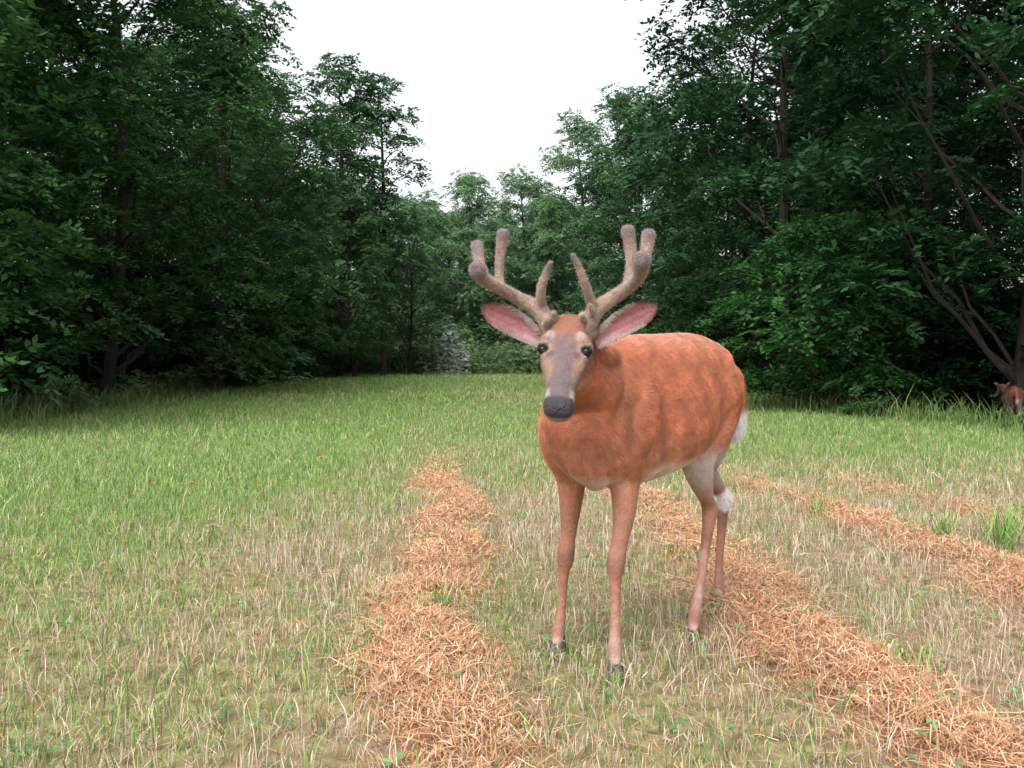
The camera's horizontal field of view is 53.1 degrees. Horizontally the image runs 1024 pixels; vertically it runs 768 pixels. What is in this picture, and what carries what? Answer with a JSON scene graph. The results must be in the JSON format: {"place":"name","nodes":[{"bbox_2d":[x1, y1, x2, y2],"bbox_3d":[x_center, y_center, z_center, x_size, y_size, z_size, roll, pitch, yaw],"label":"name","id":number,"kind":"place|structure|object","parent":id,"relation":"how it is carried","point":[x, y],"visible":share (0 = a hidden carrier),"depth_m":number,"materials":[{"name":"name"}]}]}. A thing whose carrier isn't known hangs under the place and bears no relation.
{"place":"outdoors","nodes":[
{"label":"outdoors","id":0,"kind":"place"},
{"bbox_2d":[0,352,1023,767],"bbox_3d":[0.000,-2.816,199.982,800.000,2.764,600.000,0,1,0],"label":"ground","id":1,"kind":"structure","parent":0,"point":[984,399],"depth_m":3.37,"materials":[{"name":"plant"}]},
{"bbox_2d":[0,0,126,405],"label":"deciduous tree","id":2,"kind":"object","parent":1,"relation":"on","point":[14,239],"visible":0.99,"depth_m":14.07,"materials":[{"name":"green plant"}]},
{"bbox_2d":[0,0,180,393],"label":"deciduous tree","id":3,"kind":"object","parent":1,"relation":"on","point":[109,62],"visible":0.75,"depth_m":18.38,"materials":[{"name":"green plant"}]},
{"bbox_2d":[0,0,309,400],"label":"deciduous tree","id":4,"kind":"object","parent":1,"relation":"on","point":[118,15],"visible":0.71,"depth_m":22.53,"materials":[{"name":"green plant"}]},
{"bbox_2d":[153,285,293,387],"bbox_3d":[-8.178,-1.429,29.899,4.071,3.234,4.252,1,1,40],"label":"shrub","id":5,"kind":"object","parent":1,"relation":"on","point":[265,320],"visible":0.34,"depth_m":29.65,"materials":[{"name":"green plant"}]},
{"bbox_2d":[64,0,385,391],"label":"deciduous tree","id":6,"kind":"object","parent":1,"relation":"on","point":[250,38],"visible":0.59,"depth_m":27.28,"materials":[{"name":"green plant"}]},
{"bbox_2d":[149,57,355,371],"bbox_3d":[-8.416,-5.404,33.784,6.966,10.840,6.693,0,1,4],"label":"deciduous tree","id":7,"kind":"object","parent":1,"relation":"on","point":[268,85],"visible":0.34,"depth_m":33.51,"materials":[{"name":"green plant"}]},
{"bbox_2d":[186,133,332,377],"bbox_3d":[-9.733,-4.897,38.260,6.114,9.538,5.837,0,1,-12],"label":"deciduous tree","id":8,"kind":"object","parent":1,"relation":"on","point":[270,200],"visible":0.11,"depth_m":37.61,"materials":[{"name":"green plant"}]},
{"bbox_2d":[237,325,304,383],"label":"shrub","id":9,"kind":"object","parent":1,"relation":"on","point":[281,373],"visible":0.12,"depth_m":33.12,"materials":[{"name":"green plant"}]},
{"bbox_2d":[0,322,541,413],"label":"weed bank","id":10,"kind":"structure","parent":1,"relation":"on","point":[506,357],"depth_m":46.23,"materials":[{"name":"green plant"}]},
{"bbox_2d":[238,287,332,379],"bbox_3d":[-8.332,-1.718,36.104,3.925,3.373,4.814,0,1,7],"label":"shrub","id":11,"kind":"object","parent":1,"relation":"on","point":[299,364],"visible":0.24,"depth_m":35.81,"materials":[{"name":"green plant"}]},
{"bbox_2d":[271,297,361,374],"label":"shrub","id":12,"kind":"object","parent":1,"relation":"on","point":[332,307],"visible":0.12,"depth_m":41.72,"materials":[{"name":"green plant"}]},
{"bbox_2d":[288,311,349,378],"bbox_3d":[-7.809,-1.536,39.152,3.055,2.754,3.420,0,1,24],"label":"shrub","id":13,"kind":"object","parent":1,"relation":"on","point":[330,365],"visible":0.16,"depth_m":39.24,"materials":[{"name":"green plant"}]},
{"bbox_2d":[293,309,364,369],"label":"shrub","id":14,"kind":"object","parent":1,"relation":"on","point":[344,356],"visible":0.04,"depth_m":44.17,"materials":[{"name":"green plant"}]},
{"bbox_2d":[269,175,402,371],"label":"deciduous tree","id":15,"kind":"object","parent":1,"relation":"on","point":[361,289],"visible":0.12,"depth_m":44.61,"materials":[{"name":"green plant"}]},
{"bbox_2d":[287,52,412,377],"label":"walnut tree","id":16,"kind":"object","parent":1,"relation":"on","point":[348,76],"visible":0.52,"depth_m":40.49,"materials":[{"name":"green plant"}]},
{"bbox_2d":[303,191,396,377],"bbox_3d":[-6.373,-3.769,38.567,4.441,7.236,3.789,0,1,12],"label":"deciduous tree","id":17,"kind":"object","parent":1,"relation":"on","point":[345,343],"visible":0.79,"depth_m":38.51,"materials":[{"name":"green plant"}]},
{"bbox_2d":[307,164,415,346],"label":"deciduous tree","id":18,"kind":"object","parent":1,"relation":"on","point":[346,277],"visible":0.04,"depth_m":52.14,"materials":[{"name":"green plant"}]},
{"bbox_2d":[311,69,438,376],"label":"walnut tree","id":19,"kind":"object","parent":1,"relation":"on","point":[384,211],"visible":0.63,"depth_m":41.33,"materials":[{"name":"green plant"}]},
{"bbox_2d":[362,216,458,374],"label":"deciduous tree","id":20,"kind":"object","parent":1,"relation":"on","point":[412,299],"visible":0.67,"depth_m":45.17,"materials":[{"name":"green plant"}]},
{"bbox_2d":[366,198,459,350],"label":"deciduous tree","id":21,"kind":"object","parent":1,"relation":"on","point":[424,208],"visible":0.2,"depth_m":56.47,"materials":[{"name":"green plant"}]},
{"bbox_2d":[415,320,471,374],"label":"flowering shrub","id":22,"kind":"object","parent":1,"relation":"on","point":[454,365],"visible":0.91,"depth_m":45.05,"materials":[{"name":"green plant"}]},
{"bbox_2d":[404,236,492,362],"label":"deciduous tree","id":23,"kind":"object","parent":1,"relation":"on","point":[455,257],"visible":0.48,"depth_m":53.56,"materials":[{"name":"green plant"}]},
{"bbox_2d":[416,167,534,361],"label":"deciduous tree","id":24,"kind":"object","parent":1,"relation":"on","point":[469,189],"visible":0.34,"depth_m":57.53,"materials":[{"name":"green plant"}]},
{"bbox_2d":[450,216,541,361],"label":"deciduous tree","id":25,"kind":"object","parent":1,"relation":"on","point":[490,227],"visible":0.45,"depth_m":53.31,"materials":[{"name":"green plant"}]},
{"bbox_2d":[0,436,1023,767],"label":"cut hay","id":26,"kind":"object","parent":1,"relation":"on","point":[958,722],"visible":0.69,"depth_m":3.19,"materials":[{"name":"plant"}]},
{"bbox_2d":[0,0,1023,383],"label":"distant forest","id":27,"kind":"object","parent":1,"relation":"on","point":[914,190],"visible":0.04,"depth_m":31.75,"materials":[{"name":"green plant"}]},
{"bbox_2d":[0,220,1023,399],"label":"understory","id":28,"kind":"object","parent":1,"relation":"on","point":[88,374],"visible":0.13,"depth_m":23.77,"materials":[{"name":"green plant"}]},
{"bbox_2d":[457,163,587,354],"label":"deciduous tree","id":29,"kind":"object","parent":1,"relation":"on","point":[528,189],"visible":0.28,"depth_m":56.04,"materials":[{"name":"green plant"}]},
{"bbox_2d":[489,191,601,355],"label":"deciduous tree","id":30,"kind":"object","parent":1,"relation":"on","point":[551,225],"visible":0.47,"depth_m":50.95,"materials":[{"name":"green plant"}]},
{"bbox_2d":[519,107,658,317],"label":"deciduous tree","id":31,"kind":"object","parent":1,"relation":"on","point":[584,132],"visible":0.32,"depth_m":52.86,"materials":[{"name":"green plant"}]},
{"bbox_2d":[468,223,749,681],"bbox_3d":[0.384,0.205,3.217,0.486,1.280,1.642,0,1,24],"label":"white tailed deer","id":32,"kind":"object","parent":1,"relation":"on","point":[624,414],"visible":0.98,"depth_m":2.98},
{"bbox_2d":[551,82,720,329],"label":"deciduous tree","id":33,"kind":"object","parent":1,"relation":"on","point":[621,112],"visible":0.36,"depth_m":42.73,"materials":[{"name":"green plant"}]},
{"bbox_2d":[557,119,723,322],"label":"deciduous tree","id":34,"kind":"object","parent":1,"relation":"on","point":[581,234],"visible":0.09,"depth_m":48.41,"materials":[{"name":"green plant"}]},
{"bbox_2d":[629,285,711,334],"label":"shrub","id":35,"kind":"object","parent":1,"relation":"on","point":[642,330],"visible":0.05,"depth_m":36.12,"materials":[{"name":"green plant"}]},
{"bbox_2d":[574,50,801,337],"bbox_3d":[6.556,-6.053,37.183,8.532,11.934,8.131,0,1,-15],"label":"deciduous tree","id":36,"kind":"object","parent":1,"relation":"on","point":[611,261],"visible":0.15,"depth_m":36.64,"materials":[{"name":"green plant"}]},
{"bbox_2d":[646,300,742,363],"bbox_3d":[6.073,-1.381,33.072,4.132,2.896,3.369,-1,1,-41],"label":"shrub","id":37,"kind":"object","parent":1,"relation":"on","point":[664,324],"visible":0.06,"depth_m":33.26,"materials":[{"name":"green plant"}]},
{"bbox_2d":[663,300,770,369],"bbox_3d":[6.017,-1.197,30.123,3.023,2.726,3.384,0,1,-15],"label":"shrub","id":38,"kind":"object","parent":1,"relation":"on","point":[705,314],"visible":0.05,"depth_m":29.69,"materials":[{"name":"green plant"}]},
{"bbox_2d":[619,0,867,385],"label":"deciduous tree","id":39,"kind":"object","parent":1,"relation":"on","point":[674,211],"visible":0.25,"depth_m":29.93,"materials":[{"name":"green plant"}]},
{"bbox_2d":[674,278,827,384],"bbox_3d":[6.107,-1.258,26.966,4.096,3.115,3.922,0,1,2],"label":"shrub","id":40,"kind":"object","parent":1,"relation":"on","point":[743,353],"visible":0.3,"depth_m":26.80,"materials":[{"name":"green plant"}]},
{"bbox_2d":[608,0,1004,394],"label":"deciduous tree","id":41,"kind":"object","parent":1,"relation":"on","point":[752,184],"visible":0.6,"depth_m":24.23,"materials":[{"name":"green plant"}]},
{"bbox_2d":[693,201,948,410],"bbox_3d":[5.770,-1.378,18.932,4.625,3.911,4.132,0,1,-5],"label":"shrub","id":42,"kind":"object","parent":1,"relation":"on","point":[772,380],"visible":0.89,"depth_m":18.44,"materials":[{"name":"green plant"}]},
{"bbox_2d":[762,242,998,408],"bbox_3d":[7.108,-1.069,20.116,3.800,3.266,4.660,0,1,-22],"label":"shrub","id":43,"kind":"object","parent":1,"relation":"on","point":[929,312],"visible":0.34,"depth_m":19.43,"materials":[{"name":"green plant"}]},
{"bbox_2d":[742,367,1023,432],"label":"weed bank","id":44,"kind":"structure","parent":1,"relation":"on","point":[849,405],"depth_m":17.38,"materials":[{"name":"green plant"}]},
{"bbox_2d":[756,0,1023,415],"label":"deciduous tree","id":45,"kind":"object","parent":1,"relation":"on","point":[817,158],"visible":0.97,"depth_m":17.11,"materials":[{"name":"green plant"}]},
{"bbox_2d":[772,0,1023,402],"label":"deciduous tree","id":46,"kind":"object","parent":1,"relation":"on","point":[980,6],"visible":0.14,"depth_m":22.77,"materials":[{"name":"green plant"}]},
{"bbox_2d":[958,0,1023,296],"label":"deciduous tree","id":47,"kind":"object","parent":1,"relation":"on","point":[1010,43],"visible":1,"depth_m":13.53,"materials":[{"name":"green plant"}]},
{"bbox_2d":[994,382,1023,420],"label":"white tailed deer","id":48,"kind":"object","parent":1,"relation":"on","point":[1014,394],"visible":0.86,"depth_m":14.98},
{"bbox_2d":[14,0,1022,363],"label":"sky","id":49,"kind":"structure","parent":0,"point":[487,78],"materials":[{"name":"white"}]},
{"bbox_2d":[625,300,678,332],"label":"shrub","id":50,"kind":"object","parent":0,"point":[654,321],"visible":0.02,"depth_m":39.48,"materials":[{"name":"green plant"}]}
]}

